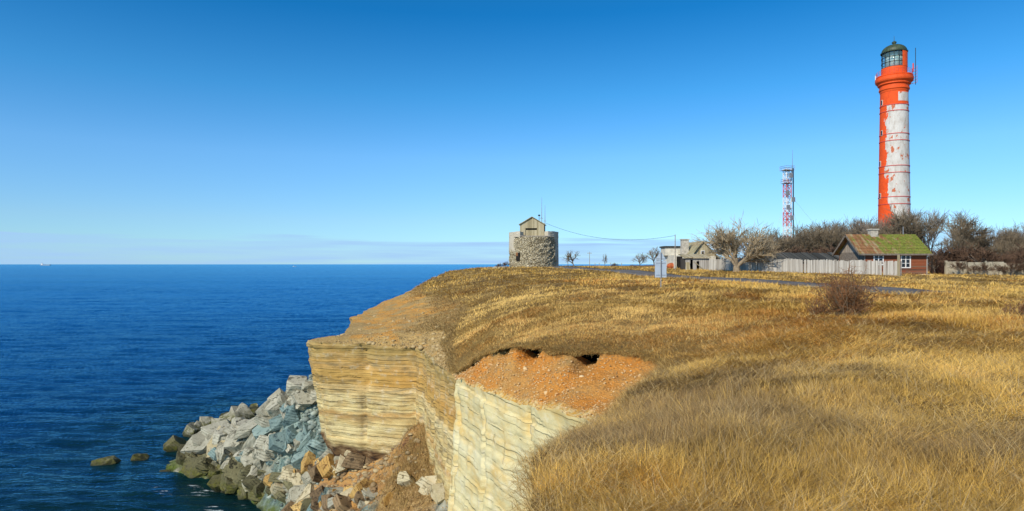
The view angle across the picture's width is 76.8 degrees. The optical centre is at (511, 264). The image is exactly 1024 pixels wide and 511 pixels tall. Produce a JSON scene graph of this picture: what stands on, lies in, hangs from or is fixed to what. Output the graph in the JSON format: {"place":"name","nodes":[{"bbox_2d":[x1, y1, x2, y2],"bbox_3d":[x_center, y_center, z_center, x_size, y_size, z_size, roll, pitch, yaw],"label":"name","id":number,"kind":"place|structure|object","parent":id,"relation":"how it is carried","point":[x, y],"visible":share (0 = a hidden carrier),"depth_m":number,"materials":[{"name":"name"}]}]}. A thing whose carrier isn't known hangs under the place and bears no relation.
{"place":"outdoors","nodes":[
{"label":"outdoors","id":0,"kind":"place"},
{"bbox_2d":[0,264,653,510],"bbox_3d":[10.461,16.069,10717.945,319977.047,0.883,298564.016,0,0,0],"label":"sea","id":1,"kind":"structure","parent":0,"point":[124,363],"depth_m":111.54,"materials":[{"name":"liquid"}]},
{"bbox_2d":[90,455,121,465],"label":"boulder","id":2,"kind":"object","parent":1,"relation":"in","point":[110,460],"visible":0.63,"depth_m":51.02,"materials":[{"name":"stone"}]},
{"bbox_2d":[130,453,149,460],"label":"boulder","id":3,"kind":"object","parent":1,"relation":"in","point":[139,457],"visible":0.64,"depth_m":52.32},
{"bbox_2d":[182,422,200,437],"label":"boulder","id":4,"kind":"object","parent":1,"relation":"in","point":[190,429],"visible":0.59,"depth_m":59.96,"materials":[{"name":"stone"}]},
{"bbox_2d":[166,348,510,510],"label":"talus","id":5,"kind":"structure","parent":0,"point":[265,503],"depth_m":37.09,"materials":[{"name":"stone"}]},
{"bbox_2d":[163,435,185,451],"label":"boulder","id":6,"kind":"object","parent":5,"relation":"on","point":[172,443],"visible":0.54,"depth_m":55.13,"materials":[{"name":"stone"}]},
{"bbox_2d":[175,444,185,465],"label":"boulder","id":7,"kind":"object","parent":5,"relation":"on","point":[180,458],"visible":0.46,"depth_m":49.57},
{"bbox_2d":[181,456,207,477],"bbox_3d":[-23.554,15.210,48.470,2.358,1.887,0.739,22,-28,23],"label":"boulder","id":8,"kind":"object","parent":5,"relation":"on","point":[189,470],"visible":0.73,"depth_m":48.16,"materials":[{"name":"stone"}]},
{"bbox_2d":[180,422,214,454],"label":"limestone slab","id":9,"kind":"structure","parent":5,"relation":"on","point":[201,449],"depth_m":49.56,"materials":[{"name":"stone"}]},
{"bbox_2d":[192,432,205,445],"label":"boulder","id":10,"kind":"object","parent":5,"relation":"on","point":[198,439],"visible":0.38,"depth_m":50.05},
{"bbox_2d":[207,474,220,491],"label":"boulder","id":11,"kind":"object","parent":5,"relation":"on","point":[213,483],"visible":0.46,"depth_m":45.22,"materials":[{"name":"stone"}]},
{"bbox_2d":[201,421,227,435],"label":"boulder","id":12,"kind":"object","parent":5,"relation":"on","point":[210,429],"visible":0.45,"depth_m":50.71,"materials":[{"name":"stone"}]},
{"bbox_2d":[206,426,224,460],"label":"limestone slab","id":13,"kind":"structure","parent":5,"relation":"on","point":[210,444],"depth_m":49.06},
{"bbox_2d":[212,430,227,444],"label":"boulder","id":14,"kind":"object","parent":5,"relation":"on","point":[216,439],"visible":0.35,"depth_m":49.20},
{"bbox_2d":[215,442,230,464],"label":"boulder","id":15,"kind":"object","parent":5,"relation":"on","point":[221,452],"visible":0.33,"depth_m":48.02,"materials":[{"name":"stone"}]},
{"bbox_2d":[225,483,238,493],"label":"boulder","id":16,"kind":"object","parent":5,"relation":"on","point":[232,488],"visible":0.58,"depth_m":44.42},
{"bbox_2d":[224,456,243,479],"bbox_3d":[-19.027,14.520,45.437,2.091,1.667,0.899,22,-37,1],"label":"boulder","id":17,"kind":"object","parent":5,"relation":"on","point":[234,466],"visible":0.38,"depth_m":45.00,"materials":[{"name":"stone"}]},
{"bbox_2d":[224,428,247,453],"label":"limestone slab","id":18,"kind":"structure","parent":5,"relation":"on","point":[231,445],"depth_m":48.23,"materials":[{"name":"stone"}]},
{"bbox_2d":[229,406,247,418],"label":"boulder","id":19,"kind":"object","parent":5,"relation":"on","point":[233,413],"visible":0.4,"depth_m":64.93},
{"bbox_2d":[237,486,248,499],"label":"boulder","id":20,"kind":"object","parent":5,"relation":"on","point":[242,494],"visible":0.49,"depth_m":43.70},
{"bbox_2d":[236,465,251,487],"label":"boulder","id":21,"kind":"object","parent":5,"relation":"on","point":[243,473],"visible":0.52,"depth_m":44.26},
{"bbox_2d":[233,417,257,439],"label":"limestone slab","id":22,"kind":"structure","parent":5,"relation":"on","point":[245,429],"depth_m":47.83,"materials":[{"name":"stone"}]},
{"bbox_2d":[236,403,254,418],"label":"boulder","id":23,"kind":"object","parent":5,"relation":"on","point":[244,409],"visible":0.47,"depth_m":65.69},
{"bbox_2d":[240,455,252,466],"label":"boulder","id":24,"kind":"object","parent":5,"relation":"on","point":[245,460],"visible":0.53,"depth_m":45.03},
{"bbox_2d":[241,475,259,489],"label":"boulder","id":25,"kind":"object","parent":5,"relation":"on","point":[250,482],"visible":0.48,"depth_m":43.21,"materials":[{"name":"stone"}]},
{"bbox_2d":[252,482,264,497],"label":"boulder","id":26,"kind":"object","parent":5,"relation":"on","point":[258,489],"visible":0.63,"depth_m":42.74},
{"bbox_2d":[253,435,267,449],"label":"boulder","id":27,"kind":"object","parent":5,"relation":"on","point":[260,441],"visible":0.41,"depth_m":44.45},
{"bbox_2d":[254,415,270,427],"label":"boulder","id":28,"kind":"object","parent":5,"relation":"on","point":[261,421],"visible":0.54,"depth_m":45.63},
{"bbox_2d":[252,425,273,438],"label":"limestone slab","id":29,"kind":"structure","parent":5,"relation":"on","point":[257,430],"depth_m":45.38,"materials":[{"name":"stone"}]},
{"bbox_2d":[255,399,270,417],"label":"boulder","id":30,"kind":"object","parent":5,"relation":"on","point":[260,411],"visible":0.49,"depth_m":46.08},
{"bbox_2d":[256,449,273,460],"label":"boulder","id":31,"kind":"object","parent":5,"relation":"on","point":[261,455],"visible":0.41,"depth_m":43.85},
{"bbox_2d":[263,433,276,457],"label":"boulder","id":32,"kind":"object","parent":5,"relation":"on","point":[266,451],"visible":0.37,"depth_m":43.51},
{"bbox_2d":[265,401,280,417],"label":"boulder","id":33,"kind":"object","parent":5,"relation":"on","point":[272,410],"visible":0.34,"depth_m":45.56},
{"bbox_2d":[268,414,283,431],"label":"boulder","id":34,"kind":"object","parent":5,"relation":"on","point":[275,423],"visible":0.73,"depth_m":44.62,"materials":[{"name":"stone"}]},
{"bbox_2d":[270,482,286,494],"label":"boulder","id":35,"kind":"object","parent":5,"relation":"on","point":[275,487],"visible":0.33,"depth_m":41.09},
{"bbox_2d":[273,491,286,503],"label":"boulder","id":36,"kind":"object","parent":5,"relation":"on","point":[280,496],"visible":0.47,"depth_m":40.49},
{"bbox_2d":[268,431,293,454],"bbox_3d":[-15.048,11.896,43.191,2.426,1.516,0.866,17,-39,-7],"label":"boulder","id":37,"kind":"object","parent":5,"relation":"on","point":[278,440],"visible":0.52,"depth_m":42.76,"materials":[{"name":"stone"}]},
{"bbox_2d":[280,465,296,481],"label":"boulder","id":38,"kind":"object","parent":5,"relation":"on","point":[287,471],"visible":0.49,"depth_m":41.09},
{"bbox_2d":[257,374,324,506],"bbox_3d":[-13.156,11.564,42.511,6.448,7.565,9.301,0,0,-25],"label":"rubble","id":39,"kind":"object","parent":5,"relation":"on","point":[312,421],"visible":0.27,"depth_m":42.77,"materials":[{"name":"grey rock"}]},
{"bbox_2d":[301,380,313,391],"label":"boulder","id":40,"kind":"object","parent":39,"relation":"on","point":[306,385],"visible":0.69,"depth_m":43.92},
{"bbox_2d":[282,404,299,428],"bbox_3d":[-14.910,10.404,43.889,1.241,1.852,1.237,12,-2,-10],"label":"boulder","id":41,"kind":"object","parent":5,"relation":"on","point":[292,414],"visible":0.66,"depth_m":43.37,"materials":[{"name":"stone"}]},
{"bbox_2d":[285,424,297,444],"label":"boulder","id":42,"kind":"object","parent":5,"relation":"on","point":[291,433],"visible":0.56,"depth_m":42.52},
{"bbox_2d":[286,484,305,502],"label":"boulder","id":43,"kind":"object","parent":5,"relation":"on","point":[295,492],"visible":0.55,"depth_m":39.28,"materials":[{"name":"stone"}]},
{"bbox_2d":[286,375,307,393],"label":"boulder","id":44,"kind":"object","parent":5,"relation":"on","point":[295,379],"visible":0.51,"depth_m":45.91,"materials":[{"name":"stone"}]},
{"bbox_2d":[291,473,303,485],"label":"boulder","id":45,"kind":"object","parent":5,"relation":"on","point":[296,479],"visible":0.54,"depth_m":40.45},
{"bbox_2d":[291,450,313,469],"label":"limestone slab","id":46,"kind":"structure","parent":5,"relation":"on","point":[297,458],"depth_m":41.03,"materials":[{"name":"stone"}]},
{"bbox_2d":[294,483,313,503],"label":"limestone slab","id":47,"kind":"structure","parent":5,"relation":"on","point":[307,490],"depth_m":38.98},
{"bbox_2d":[293,390,315,406],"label":"boulder","id":48,"kind":"object","parent":5,"relation":"on","point":[300,398],"visible":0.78,"depth_m":43.50,"materials":[{"name":"stone"}]},
{"bbox_2d":[296,429,315,451],"bbox_3d":[-13.300,11.705,42.249,0.950,1.580,1.156,42,-7,-15],"label":"boulder","id":49,"kind":"object","parent":5,"relation":"on","point":[309,436],"visible":0.46,"depth_m":41.76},
{"bbox_2d":[301,450,315,473],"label":"boulder","id":50,"kind":"object","parent":5,"relation":"on","point":[308,458],"visible":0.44,"depth_m":40.38,"materials":[{"name":"stone"}]},
{"bbox_2d":[301,471,316,484],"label":"boulder","id":51,"kind":"object","parent":5,"relation":"on","point":[305,477],"visible":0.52,"depth_m":39.60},
{"bbox_2d":[308,463,322,481],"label":"boulder","id":52,"kind":"object","parent":5,"relation":"on","point":[314,474],"visible":0.33,"depth_m":39.23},
{"bbox_2d":[307,439,325,451],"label":"boulder","id":53,"kind":"object","parent":5,"relation":"on","point":[317,444],"visible":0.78,"depth_m":40.88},
{"bbox_2d":[309,485,323,497],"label":"boulder","id":54,"kind":"object","parent":5,"relation":"on","point":[317,492],"visible":0.34,"depth_m":37.79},
{"bbox_2d":[316,453,334,477],"bbox_3d":[-11.028,12.420,39.647,0.792,1.480,1.928,-37,-45,9],"label":"boulder","id":55,"kind":"object","parent":5,"relation":"on","point":[324,466],"visible":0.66,"depth_m":38.98,"materials":[{"name":"stone"}]},
{"bbox_2d":[321,494,332,510],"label":"boulder","id":56,"kind":"object","parent":5,"relation":"on","point":[324,499],"visible":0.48,"depth_m":36.34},
{"bbox_2d":[334,454,347,473],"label":"boulder","id":57,"kind":"object","parent":5,"relation":"on","point":[339,469],"visible":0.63,"depth_m":38.87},
{"bbox_2d":[332,493,351,510],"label":"boulder","id":58,"kind":"object","parent":5,"relation":"on","point":[342,502],"visible":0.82,"depth_m":33.39,"materials":[{"name":"stone"}]},
{"bbox_2d":[341,452,364,469],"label":"boulder","id":59,"kind":"object","parent":5,"relation":"on","point":[353,460],"visible":0.84,"depth_m":38.58,"materials":[{"name":"stone"}]},
{"bbox_2d":[349,478,376,498],"bbox_3d":[-7.759,11.941,34.102,1.841,1.191,0.530,17,-56,-48],"label":"boulder","id":60,"kind":"object","parent":5,"relation":"on","point":[362,484],"visible":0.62,"depth_m":33.83,"materials":[{"name":"stone"}]},
{"bbox_2d":[309,431,424,510],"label":"rubble","id":61,"kind":"object","parent":5,"relation":"on","point":[366,474],"visible":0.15,"depth_m":36.91,"materials":[{"name":"brown rock"}]},
{"bbox_2d":[361,487,377,501],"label":"boulder","id":62,"kind":"object","parent":5,"relation":"on","point":[369,493],"visible":0.61,"depth_m":33.41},
{"bbox_2d":[354,417,446,510],"bbox_3d":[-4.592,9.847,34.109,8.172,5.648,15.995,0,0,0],"label":"rubble pile","id":63,"kind":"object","parent":5,"relation":"on","point":[414,452],"depth_m":33.49,"materials":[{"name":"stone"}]},
{"bbox_2d":[397,471,414,486],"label":"boulder","id":64,"kind":"object","parent":5,"relation":"on","point":[404,477],"visible":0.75,"depth_m":32.35,"materials":[{"name":"stone"}]},
{"bbox_2d":[416,476,433,488],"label":"boulder","id":65,"kind":"object","parent":5,"relation":"on","point":[423,482],"visible":0.56,"depth_m":30.16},
{"bbox_2d":[430,483,444,503],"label":"boulder","id":66,"kind":"object","parent":5,"relation":"on","point":[437,491],"visible":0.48,"depth_m":28.70,"materials":[{"name":"stone"}]},
{"bbox_2d":[306,318,455,509],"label":"cliff","id":67,"kind":"structure","parent":0,"point":[372,401],"depth_m":38.21,"materials":[{"name":"yellow stone"}]},
{"bbox_2d":[312,282,656,421],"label":"scree slope","id":68,"kind":"structure","parent":0,"point":[586,389],"depth_m":21.17,"materials":[{"name":"orange soil"}]},
{"bbox_2d":[317,295,459,374],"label":"gravel","id":69,"kind":"structure","parent":68,"relation":"on","point":[431,351],"depth_m":38.44,"materials":[{"name":"gravel"}]},
{"bbox_2d":[388,270,470,369],"bbox_3d":[-9.189,2.880,75.809,7.168,3.748,99.387,0,0,-6],"label":"grass fringe","id":70,"kind":"object","parent":68,"relation":"on","point":[439,320],"depth_m":44.09,"materials":[{"name":"plant"}]},
{"bbox_2d":[417,270,674,510],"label":"grass fringe","id":71,"kind":"object","parent":68,"relation":"on","point":[525,502],"depth_m":12.63,"materials":[{"name":"plant"}]},
{"bbox_2d":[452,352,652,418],"bbox_3d":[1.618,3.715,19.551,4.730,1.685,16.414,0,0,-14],"label":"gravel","id":72,"kind":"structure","parent":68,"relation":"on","point":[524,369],"depth_m":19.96,"materials":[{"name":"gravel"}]},
{"bbox_2d":[0,0,1023,263],"label":"sky","id":73,"kind":"structure","parent":0,"point":[132,131],"materials":[{"name":"blue"}]},
{"bbox_2d":[448,378,589,510],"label":"cliff","id":74,"kind":"structure","parent":0,"point":[489,429],"depth_m":21.43,"materials":[{"name":"stone"}]},
{"bbox_2d":[419,265,1023,510],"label":"ground","id":75,"kind":"structure","parent":0,"point":[489,333],"depth_m":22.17,"materials":[{"name":"plant"}]},
{"bbox_2d":[509,231,558,266],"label":"stone tower","id":76,"kind":"structure","parent":75,"relation":"on","point":[533,251],"depth_m":115.70,"materials":[{"name":"grey stone"}]},
{"bbox_2d":[519,217,545,236],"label":"lookout hut","id":77,"kind":"object","parent":76,"relation":"on","point":[531,226],"visible":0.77,"depth_m":117.25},
{"bbox_2d":[422,267,663,507],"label":"turf lip","id":78,"kind":"object","parent":75,"relation":"on","point":[479,358],"visible":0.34,"depth_m":20.70,"materials":[{"name":"soil"}]},
{"bbox_2d":[655,252,665,286],"bbox_3d":[9.219,0.441,40.017,0.720,2.362,0.097,0,0,-3],"label":"road sign","id":79,"kind":"object","parent":75,"relation":"on","point":[660,268],"visible":0.92,"depth_m":40.04,"materials":[{"name":"grey metal"}]},
{"bbox_2d":[659,239,720,267],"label":"old house","id":80,"kind":"structure","parent":75,"relation":"on","point":[668,252],"depth_m":106.10,"materials":[{"name":"paint"}]},
{"bbox_2d":[678,254,710,269],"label":"lean to shed","id":81,"kind":"object","parent":75,"relation":"on","point":[691,261],"visible":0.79,"depth_m":99.00,"materials":[{"name":"grey wood"}]},
{"bbox_2d":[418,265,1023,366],"bbox_3d":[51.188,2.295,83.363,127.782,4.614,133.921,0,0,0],"label":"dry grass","id":82,"kind":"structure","parent":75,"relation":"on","point":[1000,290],"depth_m":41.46,"materials":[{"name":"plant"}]},
{"bbox_2d":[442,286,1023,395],"bbox_3d":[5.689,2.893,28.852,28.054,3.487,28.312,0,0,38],"label":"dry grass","id":83,"kind":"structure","parent":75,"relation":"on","point":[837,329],"depth_m":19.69,"materials":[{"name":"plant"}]},
{"bbox_2d":[688,209,785,271],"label":"bare tree","id":84,"kind":"object","parent":75,"relation":"on","point":[724,242],"visible":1,"depth_m":88.09,"materials":[{"name":"brown plant"}]},
{"bbox_2d":[762,231,794,251],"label":"bare tree","id":85,"kind":"object","parent":75,"relation":"on","point":[780,240],"visible":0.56,"depth_m":113.20,"materials":[{"name":"grey plant"}]},
{"bbox_2d":[741,252,838,270],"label":"long shed","id":86,"kind":"structure","parent":75,"relation":"on","point":[803,256],"depth_m":98.75,"materials":[{"name":"grey wood"}]},
{"bbox_2d":[777,150,814,237],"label":"lattice mast","id":87,"kind":"object","parent":75,"relation":"on","point":[788,192],"visible":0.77,"depth_m":171.35,"materials":[{"name":"grey metal"}]},
{"bbox_2d":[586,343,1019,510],"bbox_3d":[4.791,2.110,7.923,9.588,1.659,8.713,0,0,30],"label":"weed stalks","id":88,"kind":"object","parent":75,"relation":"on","point":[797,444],"visible":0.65,"depth_m":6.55,"materials":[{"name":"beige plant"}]},
{"bbox_2d":[786,226,823,251],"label":"bare tree","id":89,"kind":"object","parent":75,"relation":"on","point":[797,241],"visible":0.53,"depth_m":115.33,"materials":[{"name":"grey plant"}]},
{"bbox_2d":[709,258,901,275],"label":"board fence","id":90,"kind":"object","parent":75,"relation":"on","point":[796,265],"visible":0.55,"depth_m":83.39,"materials":[{"name":"grey wood"}]},
{"bbox_2d":[799,222,829,251],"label":"bare tree","id":91,"kind":"object","parent":75,"relation":"on","point":[819,233],"visible":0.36,"depth_m":116.29,"materials":[{"name":"grey plant"}]},
{"bbox_2d":[802,297,833,315],"bbox_3d":[10.842,1.508,22.520,1.097,0.910,1.016,0,0,-29],"label":"bare bush","id":92,"kind":"object","parent":75,"relation":"on","point":[816,310],"visible":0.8,"depth_m":22.43,"materials":[{"name":"plant"}]},
{"bbox_2d":[799,218,847,235],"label":"bare tree","id":93,"kind":"object","parent":75,"relation":"on","point":[830,225],"visible":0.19,"depth_m":126.87,"materials":[{"name":"brown plant"}]},
{"bbox_2d":[819,228,844,248],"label":"bare tree","id":94,"kind":"object","parent":75,"relation":"on","point":[838,239],"visible":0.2,"depth_m":114.08,"materials":[{"name":"brown plant"}]},
{"bbox_2d":[817,222,862,250],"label":"bare tree","id":95,"kind":"object","parent":75,"relation":"on","point":[830,240],"visible":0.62,"depth_m":114.12,"materials":[{"name":"grey plant"}]},
{"bbox_2d":[804,260,893,316],"bbox_3d":[11.134,0.881,21.459,2.588,2.038,2.497,0,0,0],"label":"bare bush","id":96,"kind":"object","parent":75,"relation":"on","point":[846,300],"visible":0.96,"depth_m":21.35,"materials":[{"name":"plant"}]},
{"bbox_2d":[841,213,898,237],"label":"bare tree","id":97,"kind":"object","parent":75,"relation":"on","point":[860,225],"visible":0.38,"depth_m":116.21,"materials":[{"name":"brown plant"}]},
{"bbox_2d":[832,227,932,274],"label":"wooden house","id":98,"kind":"structure","parent":75,"relation":"on","point":[913,251],"depth_m":80.84,"materials":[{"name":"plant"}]},
{"bbox_2d":[901,255,910,267],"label":"window","id":99,"kind":"structure","parent":98,"relation":"in","point":[905,259],"depth_m":80.06,"materials":[{"name":"white paint"}]},
{"bbox_2d":[875,41,916,223],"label":"lighthouse","id":100,"kind":"object","parent":75,"relation":"on","point":[894,80],"visible":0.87,"depth_m":145.63,"materials":[{"name":"paint"}]},
{"bbox_2d":[877,205,948,246],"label":"bare tree","id":101,"kind":"object","parent":75,"relation":"on","point":[911,228],"visible":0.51,"depth_m":112.14,"materials":[{"name":"brown plant"}]},
{"bbox_2d":[880,208,950,251],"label":"bare tree","id":102,"kind":"object","parent":75,"relation":"on","point":[933,235],"visible":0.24,"depth_m":125.88,"materials":[{"name":"brown plant"}]},
{"bbox_2d":[928,251,946,273],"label":"bare shrub","id":103,"kind":"object","parent":75,"relation":"on","point":[935,257],"visible":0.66,"depth_m":85.86,"materials":[{"name":"brown plant"}]},
{"bbox_2d":[928,243,965,266],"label":"bare shrub","id":104,"kind":"object","parent":75,"relation":"on","point":[951,256],"visible":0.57,"depth_m":88.53,"materials":[{"name":"brown plant"}]},
{"bbox_2d":[941,232,974,250],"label":"bare tree","id":105,"kind":"object","parent":75,"relation":"on","point":[957,242],"visible":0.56,"depth_m":102.65,"materials":[{"name":"brown plant"}]},
{"bbox_2d":[923,210,996,246],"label":"bare tree","id":106,"kind":"object","parent":75,"relation":"on","point":[959,227],"visible":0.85,"depth_m":104.81,"materials":[{"name":"brown plant"}]},
{"bbox_2d":[949,259,971,274],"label":"bare shrub","id":107,"kind":"object","parent":75,"relation":"on","point":[959,265],"visible":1,"depth_m":82.14,"materials":[{"name":"brown plant"}]},
{"bbox_2d":[928,249,1017,273],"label":"undergrowth","id":108,"kind":"object","parent":75,"relation":"on","point":[939,269],"visible":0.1,"depth_m":87.22,"materials":[{"name":"brown plant"}]},
{"bbox_2d":[954,241,997,262],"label":"bare shrub","id":109,"kind":"object","parent":75,"relation":"on","point":[985,254],"visible":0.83,"depth_m":85.82,"materials":[{"name":"brown plant"}]},
{"bbox_2d":[944,261,1023,275],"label":"panel wall","id":110,"kind":"structure","parent":75,"relation":"on","point":[947,269],"depth_m":84.04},
{"bbox_2d":[971,227,1008,249],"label":"bare tree","id":111,"kind":"object","parent":75,"relation":"on","point":[984,244],"visible":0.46,"depth_m":106.57,"materials":[{"name":"brown plant"}]},
{"bbox_2d":[989,238,1023,255],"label":"bare tree","id":112,"kind":"object","parent":75,"relation":"on","point":[1009,249],"visible":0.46,"depth_m":102.61,"materials":[{"name":"brown plant"}]},
{"bbox_2d":[990,223,1023,251],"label":"bare tree","id":113,"kind":"object","parent":75,"relation":"on","point":[1010,237],"visible":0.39,"depth_m":106.44,"materials":[{"name":"brown plant"}]},
{"bbox_2d":[543,266,1005,300],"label":"road","id":114,"kind":"structure","parent":0,"point":[885,289],"depth_m":54.41,"materials":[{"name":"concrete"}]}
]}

